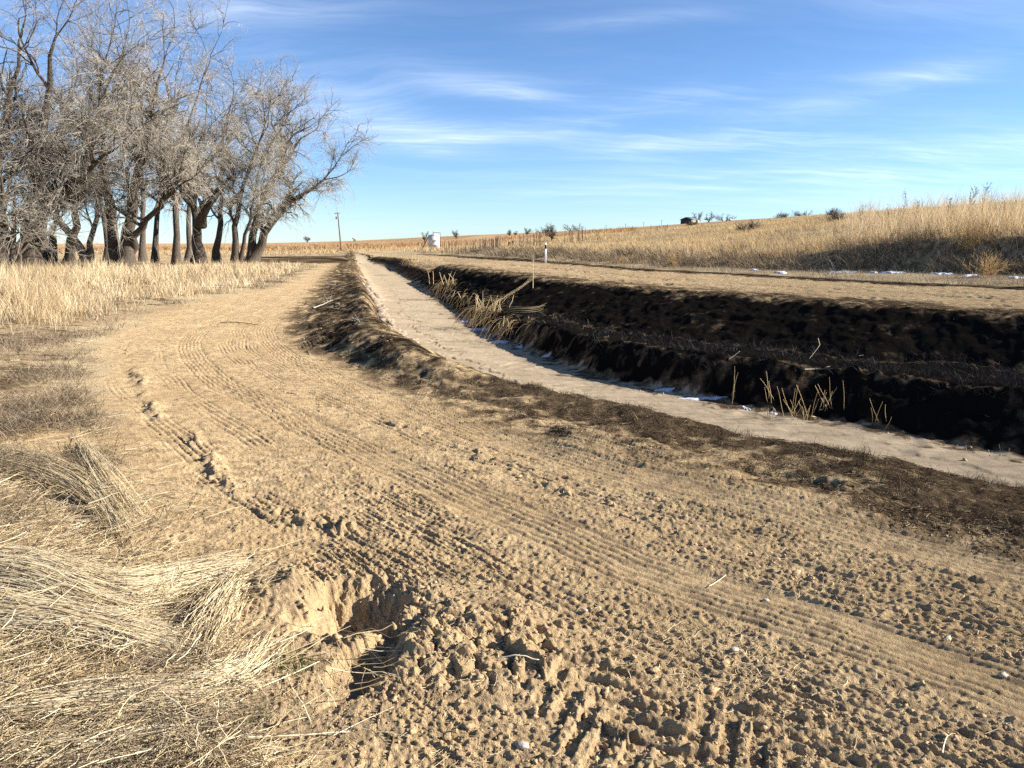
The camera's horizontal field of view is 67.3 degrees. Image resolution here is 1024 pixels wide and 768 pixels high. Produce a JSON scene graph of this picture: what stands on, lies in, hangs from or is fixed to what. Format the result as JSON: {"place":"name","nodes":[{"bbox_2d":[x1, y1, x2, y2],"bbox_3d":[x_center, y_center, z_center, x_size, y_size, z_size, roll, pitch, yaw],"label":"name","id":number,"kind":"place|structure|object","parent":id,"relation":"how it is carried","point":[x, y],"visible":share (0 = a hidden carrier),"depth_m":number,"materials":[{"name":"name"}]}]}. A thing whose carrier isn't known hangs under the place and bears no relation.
{"place":"outdoors","nodes":[
{"label":"outdoors","id":0,"kind":"place"},
{"bbox_2d":[0,247,321,339],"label":"tall dry grass","id":1,"kind":"structure","parent":0,"point":[31,292],"depth_m":28.33,"materials":[{"name":"beige plant"}]},
{"bbox_2d":[0,209,1023,767],"bbox_3d":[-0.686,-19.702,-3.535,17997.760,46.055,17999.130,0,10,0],"label":"ground","id":2,"kind":"structure","parent":0,"point":[192,355],"depth_m":5.47,"materials":[{"name":"soil"}]},
{"bbox_2d":[0,0,73,267],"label":"cottonwood tree","id":3,"kind":"object","parent":2,"relation":"on","point":[19,61],"visible":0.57,"depth_m":53.07,"materials":[{"name":"grey plant"}]},
{"bbox_2d":[52,236,57,266],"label":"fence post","id":4,"kind":"object","parent":2,"relation":"on","point":[55,258],"visible":0.62,"depth_m":56.09,"materials":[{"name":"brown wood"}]},
{"bbox_2d":[0,61,137,269],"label":"cottonwood tree","id":5,"kind":"object","parent":2,"relation":"on","point":[8,236],"visible":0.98,"depth_m":48.96,"materials":[{"name":"grey plant"}]},
{"bbox_2d":[2,0,137,263],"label":"cottonwood tree","id":6,"kind":"object","parent":2,"relation":"on","point":[47,255],"visible":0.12,"depth_m":60.06,"materials":[{"name":"grey plant"}]},
{"bbox_2d":[10,11,135,260],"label":"cottonwood tree","id":7,"kind":"object","parent":2,"relation":"on","point":[105,253],"visible":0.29,"depth_m":83.70,"materials":[{"name":"grey plant"}]},
{"bbox_2d":[0,544,173,621],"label":"straw bundle","id":8,"kind":"object","parent":2,"relation":"on","point":[64,569],"visible":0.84,"depth_m":3.89,"materials":[{"name":"beige plant"}]},
{"bbox_2d":[11,58,184,264],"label":"cottonwood tree","id":9,"kind":"object","parent":2,"relation":"on","point":[88,251],"visible":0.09,"depth_m":65.24,"materials":[{"name":"grey plant"}]},
{"bbox_2d":[0,325,196,543],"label":"scrub","id":10,"kind":"object","parent":2,"relation":"on","point":[33,412],"visible":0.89,"depth_m":7.41,"materials":[{"name":"beige plant"}]},
{"bbox_2d":[0,0,202,266],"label":"cottonwood tree","id":11,"kind":"object","parent":2,"relation":"on","point":[69,256],"visible":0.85,"depth_m":51.42,"materials":[{"name":"grey plant"}]},
{"bbox_2d":[0,584,218,670],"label":"straw bundle","id":12,"kind":"object","parent":2,"relation":"on","point":[98,621],"visible":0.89,"depth_m":3.41,"materials":[{"name":"beige plant"}]},
{"bbox_2d":[0,0,221,268],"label":"cottonwood tree","id":13,"kind":"object","parent":2,"relation":"on","point":[86,171],"visible":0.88,"depth_m":51.46,"materials":[{"name":"grey plant"}]},
{"bbox_2d":[0,443,233,550],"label":"straw bundle","id":14,"kind":"object","parent":2,"relation":"on","point":[90,490],"visible":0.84,"depth_m":5.40,"materials":[{"name":"beige plant"}]},
{"bbox_2d":[0,692,246,767],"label":"straw bundle","id":15,"kind":"object","parent":2,"relation":"on","point":[96,738],"visible":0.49,"depth_m":2.64,"materials":[{"name":"beige plant"}]},
{"bbox_2d":[0,653,255,739],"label":"straw bundle","id":16,"kind":"object","parent":2,"relation":"on","point":[45,698],"visible":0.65,"depth_m":2.87,"materials":[{"name":"beige plant"}]},
{"bbox_2d":[52,433,223,542],"bbox_3d":[-2.987,0.655,5.791,1.121,0.148,3.098,-10,14,-44],"label":"straw bundle","id":17,"kind":"object","parent":2,"relation":"on","point":[106,472],"visible":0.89,"depth_m":5.48,"materials":[{"name":"beige plant"}]},
{"bbox_2d":[108,44,168,261],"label":"cottonwood tree","id":18,"kind":"object","parent":2,"relation":"on","point":[142,247],"visible":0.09,"depth_m":86.57,"materials":[{"name":"grey plant"}]},
{"bbox_2d":[26,0,276,267],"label":"cottonwood tree","id":19,"kind":"object","parent":2,"relation":"on","point":[123,249],"visible":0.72,"depth_m":55.51,"materials":[{"name":"grey plant"}]},
{"bbox_2d":[0,273,305,358],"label":"broken weeds","id":20,"kind":"object","parent":2,"relation":"on","point":[113,321],"visible":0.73,"depth_m":16.18,"materials":[{"name":"beige plant"}]},
{"bbox_2d":[83,548,259,609],"bbox_3d":[-1.809,1.005,3.941,0.992,0.113,0.629,-3,11,-16],"label":"straw bundle","id":21,"kind":"object","parent":2,"relation":"on","point":[143,580],"visible":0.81,"depth_m":3.90,"materials":[{"name":"beige plant"}]},
{"bbox_2d":[163,538,179,545],"bbox_3d":[-1.978,0.921,4.480,0.081,0.043,0.063,2,10,14],"label":"pale stone","id":22,"kind":"object","parent":2,"relation":"on","point":[175,540],"visible":0.8,"depth_m":4.46,"materials":[{"name":"beige stone"}]},
{"bbox_2d":[129,0,234,263],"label":"cottonwood tree","id":23,"kind":"object","parent":2,"relation":"on","point":[155,256],"visible":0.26,"depth_m":69.81,"materials":[{"name":"grey plant"}]},
{"bbox_2d":[132,0,245,265],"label":"cottonwood tree","id":24,"kind":"object","parent":2,"relation":"on","point":[176,254],"visible":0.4,"depth_m":61.46,"materials":[{"name":"grey plant"}]},
{"bbox_2d":[162,36,229,260],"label":"cottonwood tree","id":25,"kind":"object","parent":2,"relation":"on","point":[188,253],"visible":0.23,"depth_m":90.35,"materials":[{"name":"grey plant"}]},
{"bbox_2d":[173,563,252,660],"bbox_3d":[-1.399,1.072,3.623,0.512,0.128,0.870,-7,13,-36],"label":"straw bundle","id":26,"kind":"object","parent":2,"relation":"on","point":[219,601],"visible":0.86,"depth_m":3.57,"materials":[{"name":"beige plant"}]},
{"bbox_2d":[145,50,284,263],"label":"cottonwood tree","id":27,"kind":"object","parent":2,"relation":"on","point":[199,252],"visible":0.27,"depth_m":67.74,"materials":[{"name":"grey plant"}]},
{"bbox_2d":[150,627,298,694],"bbox_3d":[-1.190,1.169,3.196,0.545,0.092,0.612,0,10,0],"label":"straw bundle","id":28,"kind":"object","parent":2,"relation":"on","point":[239,662],"visible":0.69,"depth_m":3.13,"materials":[{"name":"beige plant"}]},
{"bbox_2d":[0,326,449,767],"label":"straw litter","id":29,"kind":"object","parent":2,"relation":"on","point":[28,672],"visible":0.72,"depth_m":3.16,"materials":[{"name":"beige plant"}]},
{"bbox_2d":[220,320,257,324],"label":"dead branch","id":30,"kind":"object","parent":2,"relation":"on","point":[239,322],"visible":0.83,"depth_m":17.43,"materials":[{"name":"brown wood"}]},
{"bbox_2d":[183,49,295,262],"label":"cottonwood tree","id":31,"kind":"object","parent":2,"relation":"on","point":[216,255],"visible":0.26,"depth_m":73.30,"materials":[{"name":"grey plant"}]},
{"bbox_2d":[234,698,272,727],"bbox_3d":[-0.960,1.225,2.862,0.148,0.050,0.146,0,10,0],"label":"green grass tuft","id":32,"kind":"object","parent":2,"relation":"on","point":[251,712],"visible":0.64,"depth_m":2.85,"materials":[{"name":"plant"}]},
{"bbox_2d":[199,57,309,263],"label":"cottonwood tree","id":33,"kind":"object","parent":2,"relation":"on","point":[257,197],"visible":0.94,"depth_m":64.46,"materials":[{"name":"grey plant"}]},
{"bbox_2d":[212,731,348,738],"bbox_3d":[-0.820,1.250,2.736,0.476,0.017,0.010,-1,10,-7],"label":"straw stalk","id":34,"kind":"object","parent":2,"relation":"on","point":[287,736],"visible":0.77,"depth_m":2.74,"materials":[{"name":"beige plant"}]},
{"bbox_2d":[249,661,318,692],"bbox_3d":[-0.908,1.174,3.090,0.007,0.007,0.313,10,14,43],"label":"straw stalk","id":35,"kind":"object","parent":2,"relation":"on","point":[283,677],"visible":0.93,"depth_m":3.08,"materials":[{"name":"beige plant"}]},
{"bbox_2d":[268,646,319,677],"bbox_3d":[-0.912,1.152,3.205,0.228,0.062,0.229,-9,14,-42],"label":"green grass tuft","id":36,"kind":"object","parent":2,"relation":"on","point":[295,666],"visible":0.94,"depth_m":3.19,"materials":[{"name":"plant"}]},
{"bbox_2d":[223,51,384,263],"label":"cottonwood tree","id":37,"kind":"object","parent":2,"relation":"on","point":[254,251],"visible":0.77,"depth_m":72.24,"materials":[{"name":"grey plant"}]},
{"bbox_2d":[8,232,606,254],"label":"field grass","id":38,"kind":"structure","parent":2,"relation":"on","point":[321,250],"depth_m":160.41,"materials":[{"name":"beige plant"}]},
{"bbox_2d":[7,226,637,251],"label":"rusty weeds","id":39,"kind":"object","parent":2,"relation":"on","point":[507,238],"visible":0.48,"depth_m":232.80,"materials":[{"name":"brown plant"}]},
{"bbox_2d":[335,212,341,249],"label":"utility pole","id":40,"kind":"object","parent":2,"relation":"on","point":[339,230],"visible":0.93,"depth_m":178.34,"materials":[{"name":"brown wood"}]},
{"bbox_2d":[374,300,380,307],"bbox_3d":[-5.086,-2.942,28.272,0.488,0.280,0.488,12,40,16],"label":"bank rock","id":41,"kind":"object","parent":2,"relation":"on","point":[377,303],"visible":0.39,"depth_m":28.17,"materials":[{"name":"beige stone"}]},
{"bbox_2d":[376,309,385,313],"bbox_3d":[-3.602,-1.895,20.966,0.398,0.281,0.500,-40,6,15],"label":"bank rock","id":42,"kind":"object","parent":2,"relation":"on","point":[381,311],"visible":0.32,"depth_m":20.80,"materials":[{"name":"beige stone"}]},
{"bbox_2d":[376,312,389,321],"bbox_3d":[-3.456,-1.753,20.270,0.498,0.280,0.397,-12,-17,-14],"label":"bank rock","id":43,"kind":"object","parent":2,"relation":"on","point":[382,315],"visible":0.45,"depth_m":20.14,"materials":[{"name":"beige stone"}]},
{"bbox_2d":[389,318,394,325],"bbox_3d":[-3.736,-1.829,23.234,0.383,0.294,0.471,-2,10,-11],"label":"bank rock","id":44,"kind":"object","parent":2,"relation":"on","point":[392,322],"visible":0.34,"depth_m":23.12,"materials":[{"name":"beige stone"}]},
{"bbox_2d":[400,254,419,265],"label":"reed clump","id":45,"kind":"object","parent":2,"relation":"on","point":[406,260],"visible":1,"depth_m":76.70,"materials":[{"name":"beige plant"}]},
{"bbox_2d":[423,231,440,248],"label":"water tank","id":46,"kind":"object","parent":2,"relation":"on","point":[434,240],"visible":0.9,"depth_m":166.25,"materials":[{"name":"white metal"}]},
{"bbox_2d":[422,271,462,298],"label":"reed clump","id":47,"kind":"object","parent":2,"relation":"on","point":[448,280],"visible":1,"depth_m":42.68,"materials":[{"name":"beige plant"}]},
{"bbox_2d":[441,289,477,309],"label":"reed clump","id":48,"kind":"object","parent":2,"relation":"on","point":[463,296],"visible":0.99,"depth_m":34.36,"materials":[{"name":"beige plant"}]},
{"bbox_2d":[469,327,487,330],"bbox_3d":[-1.192,-1.970,27.589,0.771,0.169,0.892,-3,11,-15],"label":"snow patch","id":49,"kind":"object","parent":2,"relation":"on","point":[478,329],"visible":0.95,"depth_m":27.52,"materials":[{"name":"white snow"}]},
{"bbox_2d":[447,294,513,332],"bbox_3d":[-1.189,-2.598,27.397,2.513,1.280,2.716,0,10,0],"label":"reed clump","id":50,"kind":"object","parent":2,"relation":"on","point":[483,308],"visible":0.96,"depth_m":27.53,"materials":[{"name":"beige plant"}]},
{"bbox_2d":[454,314,532,343],"bbox_3d":[-0.505,-1.733,23.887,2.733,0.822,2.598,0,10,0],"label":"reed clump","id":51,"kind":"object","parent":2,"relation":"on","point":[500,327],"visible":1,"depth_m":24.01,"materials":[{"name":"beige plant"}]},
{"bbox_2d":[490,340,509,343],"bbox_3d":[-0.390,-1.290,23.996,0.635,0.110,0.964,5,11,26],"label":"snow patch","id":52,"kind":"object","parent":2,"relation":"on","point":[499,341],"visible":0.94,"depth_m":23.92,"materials":[{"name":"white snow"}]},
{"bbox_2d":[482,293,518,301],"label":"fallen reeds","id":53,"kind":"object","parent":2,"relation":"on","point":[499,296],"visible":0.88,"depth_m":31.62,"materials":[{"name":"plant"}]},
{"bbox_2d":[0,328,1023,767],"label":"dirt clods","id":54,"kind":"object","parent":2,"relation":"on","point":[502,708],"visible":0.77,"depth_m":3.10,"materials":[{"name":"brown soil"}]},
{"bbox_2d":[500,654,538,659],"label":"straw stalk","id":55,"kind":"object","parent":2,"relation":"on","point":[517,655],"visible":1,"depth_m":3.14,"materials":[{"name":"beige plant"}]},
{"bbox_2d":[515,740,528,750],"bbox_3d":[0.035,1.279,2.719,0.051,0.023,0.044,0,10,0],"label":"pale stone","id":56,"kind":"object","parent":2,"relation":"on","point":[522,745],"visible":1,"depth_m":2.71,"materials":[{"name":"white stone"}]},
{"bbox_2d":[504,305,544,317],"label":"fallen reeds","id":57,"kind":"object","parent":2,"relation":"on","point":[524,308],"visible":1,"depth_m":25.90,"materials":[{"name":"plant"}]},
{"bbox_2d":[539,221,558,239],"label":"bare shrub","id":58,"kind":"object","parent":2,"relation":"on","point":[547,230],"visible":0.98,"depth_m":115.28,"materials":[{"name":"brown plant"}]},
{"bbox_2d":[562,224,584,230],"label":"distant tree","id":59,"kind":"object","parent":2,"relation":"on","point":[574,228],"visible":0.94,"depth_m":508.66,"materials":[{"name":"grey plant"}]},
{"bbox_2d":[136,314,1023,767],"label":"straw bits","id":60,"kind":"object","parent":2,"relation":"on","point":[612,616],"visible":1,"depth_m":3.51,"materials":[{"name":"beige plant"}]},
{"bbox_2d":[614,255,626,263],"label":"dry weed","id":61,"kind":"object","parent":2,"relation":"on","point":[621,261],"visible":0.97,"depth_m":46.03,"materials":[{"name":"brown plant"}]},
{"bbox_2d":[301,275,1023,532],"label":"burnt grass","id":62,"kind":"structure","parent":2,"relation":"on","point":[858,463],"depth_m":6.45,"materials":[{"name":"brown plant"}]},
{"bbox_2d":[654,388,674,391],"bbox_3d":[3.174,0.120,15.960,0.354,0.102,0.352,8,13,37],"label":"snow patch","id":63,"kind":"object","parent":2,"relation":"on","point":[666,389],"visible":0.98,"depth_m":15.92,"materials":[{"name":"white snow"}]},
{"bbox_2d":[318,307,1023,561],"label":"scorched straw","id":64,"kind":"object","parent":2,"relation":"on","point":[868,484],"visible":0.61,"depth_m":6.11,"materials":[{"name":"brown plant"}]},
{"bbox_2d":[663,249,681,266],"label":"dry weed","id":65,"kind":"object","parent":2,"relation":"on","point":[672,262],"visible":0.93,"depth_m":41.43,"materials":[{"name":"brown plant"}]},
{"bbox_2d":[680,217,697,223],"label":"farm shed","id":66,"kind":"structure","parent":2,"relation":"on","point":[685,220],"depth_m":391.85,"materials":[{"name":"black metal"}]},
{"bbox_2d":[684,220,697,226],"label":"sage shrub","id":67,"kind":"object","parent":2,"relation":"on","point":[693,223],"visible":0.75,"depth_m":148.04,"materials":[{"name":"brown plant"}]},
{"bbox_2d":[692,211,702,221],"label":"distant tree","id":68,"kind":"object","parent":2,"relation":"on","point":[699,216],"visible":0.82,"depth_m":429.16,"materials":[{"name":"grey plant"}]},
{"bbox_2d":[679,396,721,399],"bbox_3d":[3.743,0.287,15.070,1.021,0.130,0.301,0,10,0],"label":"snow patch","id":69,"kind":"object","parent":2,"relation":"on","point":[708,398],"visible":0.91,"depth_m":15.01,"materials":[{"name":"white snow"}]},
{"bbox_2d":[704,211,714,221],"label":"distant tree","id":70,"kind":"object","parent":2,"relation":"on","point":[709,219],"visible":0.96,"depth_m":435.91,"materials":[{"name":"grey plant"}]},
{"bbox_2d":[713,214,736,221],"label":"distant tree","id":71,"kind":"object","parent":2,"relation":"on","point":[722,217],"visible":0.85,"depth_m":429.96,"materials":[{"name":"grey plant"}]},
{"bbox_2d":[427,268,1023,399],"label":"charred grass","id":72,"kind":"structure","parent":2,"relation":"on","point":[821,360],"depth_m":15.39,"materials":[{"name":"grey plant"}]},
{"bbox_2d":[438,264,1023,370],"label":"charred bank litter","id":73,"kind":"object","parent":2,"relation":"on","point":[797,300],"visible":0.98,"depth_m":18.50,"materials":[{"name":"black plant"}]},
{"bbox_2d":[730,646,738,651],"bbox_3d":[0.970,1.158,3.360,0.044,0.018,0.032,-3,11,-18],"label":"pale stone","id":74,"kind":"object","parent":2,"relation":"on","point":[734,649],"visible":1,"depth_m":3.35,"materials":[{"name":"white stone"}]},
{"bbox_2d":[732,366,737,403],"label":"reed stubs","id":75,"kind":"object","parent":2,"relation":"on","point":[733,392],"visible":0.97,"depth_m":14.67,"materials":[{"name":"plant"}]},
{"bbox_2d":[453,217,1023,274],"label":"bank weeds","id":76,"kind":"object","parent":2,"relation":"on","point":[616,254],"visible":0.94,"depth_m":35.82,"materials":[{"name":"brown plant"}]},
{"bbox_2d":[469,301,1022,431],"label":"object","id":77,"kind":"object","parent":2,"relation":"on","point":[857,380],"visible":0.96,"depth_m":13.59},
{"bbox_2d":[733,219,763,231],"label":"sage shrub","id":78,"kind":"object","parent":2,"relation":"on","point":[750,224],"visible":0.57,"depth_m":76.88,"materials":[{"name":"brown plant"}]},
{"bbox_2d":[493,201,1023,270],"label":"hill grass","id":79,"kind":"structure","parent":2,"relation":"on","point":[782,223],"depth_m":58.47,"materials":[{"name":"beige plant"}]},
{"bbox_2d":[762,372,773,401],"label":"reed stubs","id":80,"kind":"object","parent":2,"relation":"on","point":[767,388],"visible":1,"depth_m":14.15,"materials":[{"name":"plant"}]},
{"bbox_2d":[761,408,776,418],"bbox_3d":[4.607,0.510,13.604,0.303,0.191,0.410,0,10,0],"label":"snow patch","id":81,"kind":"object","parent":2,"relation":"on","point":[770,413],"visible":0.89,"depth_m":13.51,"materials":[{"name":"white snow"}]},
{"bbox_2d":[772,211,789,217],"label":"sage shrub","id":82,"kind":"object","parent":2,"relation":"on","point":[782,215],"visible":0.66,"depth_m":149.68,"materials":[{"name":"grey plant"}]},
{"bbox_2d":[557,181,1023,257],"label":"golden weeds","id":83,"kind":"object","parent":2,"relation":"on","point":[986,209],"visible":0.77,"depth_m":35.10,"materials":[{"name":"beige plant"}]},
{"bbox_2d":[777,385,818,421],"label":"reed stubs","id":84,"kind":"object","parent":2,"relation":"on","point":[791,412],"visible":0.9,"depth_m":13.27,"materials":[{"name":"plant"}]},
{"bbox_2d":[791,210,813,216],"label":"sage shrub","id":85,"kind":"object","parent":2,"relation":"on","point":[797,214],"visible":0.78,"depth_m":231.93,"materials":[{"name":"grey plant"}]},
{"bbox_2d":[815,378,843,410],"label":"reed stubs","id":86,"kind":"object","parent":2,"relation":"on","point":[825,398],"visible":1,"depth_m":13.39,"materials":[{"name":"plant"}]},
{"bbox_2d":[825,208,841,215],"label":"sage shrub","id":87,"kind":"object","parent":2,"relation":"on","point":[831,211],"visible":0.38,"depth_m":99.42,"materials":[{"name":"grey plant"}]},
{"bbox_2d":[826,210,845,221],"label":"sage shrub","id":88,"kind":"object","parent":2,"relation":"on","point":[833,216],"visible":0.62,"depth_m":76.86,"materials":[{"name":"brown plant"}]},
{"bbox_2d":[869,398,891,428],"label":"reed stubs","id":89,"kind":"object","parent":2,"relation":"on","point":[877,414],"visible":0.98,"depth_m":12.61,"materials":[{"name":"plant"}]},
{"bbox_2d":[880,271,904,272],"bbox_3d":[14.924,-4.343,30.147,0.752,0.172,0.938,-3,11,-15],"label":"snow patch","id":90,"kind":"object","parent":2,"relation":"on","point":[891,272],"visible":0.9,"depth_m":30.06,"materials":[{"name":"white snow"}]},
{"bbox_2d":[930,272,952,274],"bbox_3d":[16.232,-4.140,29.004,0.607,0.140,0.961,0,10,0],"label":"snow patch","id":91,"kind":"object","parent":2,"relation":"on","point":[943,273],"visible":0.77,"depth_m":28.81,"materials":[{"name":"white snow"}]},
{"bbox_2d":[940,215,994,249],"bbox_3d":[18.301,-6.062,30.585,2.366,1.408,1.962,-2,10,-10],"label":"dry weed","id":92,"kind":"object","parent":2,"relation":"on","point":[968,231],"visible":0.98,"depth_m":30.40,"materials":[{"name":"beige plant"}]},
{"bbox_2d":[969,186,979,206],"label":"tall weed","id":93,"kind":"object","parent":2,"relation":"on","point":[973,195],"visible":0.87,"depth_m":38.95,"materials":[{"name":"brown plant"}]},
{"bbox_2d":[956,249,1021,277],"bbox_3d":[16.390,-4.158,26.361,1.783,1.055,1.580,2,10,10],"label":"dry weed","id":94,"kind":"object","parent":2,"relation":"on","point":[986,268],"visible":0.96,"depth_m":26.34,"materials":[{"name":"beige plant"}]},
{"bbox_2d":[997,672,1008,677],"bbox_3d":[2.019,1.194,3.161,0.036,0.018,0.032,0,10,0],"label":"pale stone","id":95,"kind":"object","parent":2,"relation":"on","point":[1003,674],"visible":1,"depth_m":3.15,"materials":[{"name":"white stone"}]},
{"bbox_2d":[0,0,1023,243],"label":"sky","id":96,"kind":"structure","parent":0,"point":[490,116],"materials":[{"name":"blue"}]},
{"bbox_2d":[417,250,1023,285],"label":"verge grass","id":97,"kind":"structure","parent":0,"point":[916,278],"depth_m":29.39,"materials":[{"name":"beige plant"}]}
]}

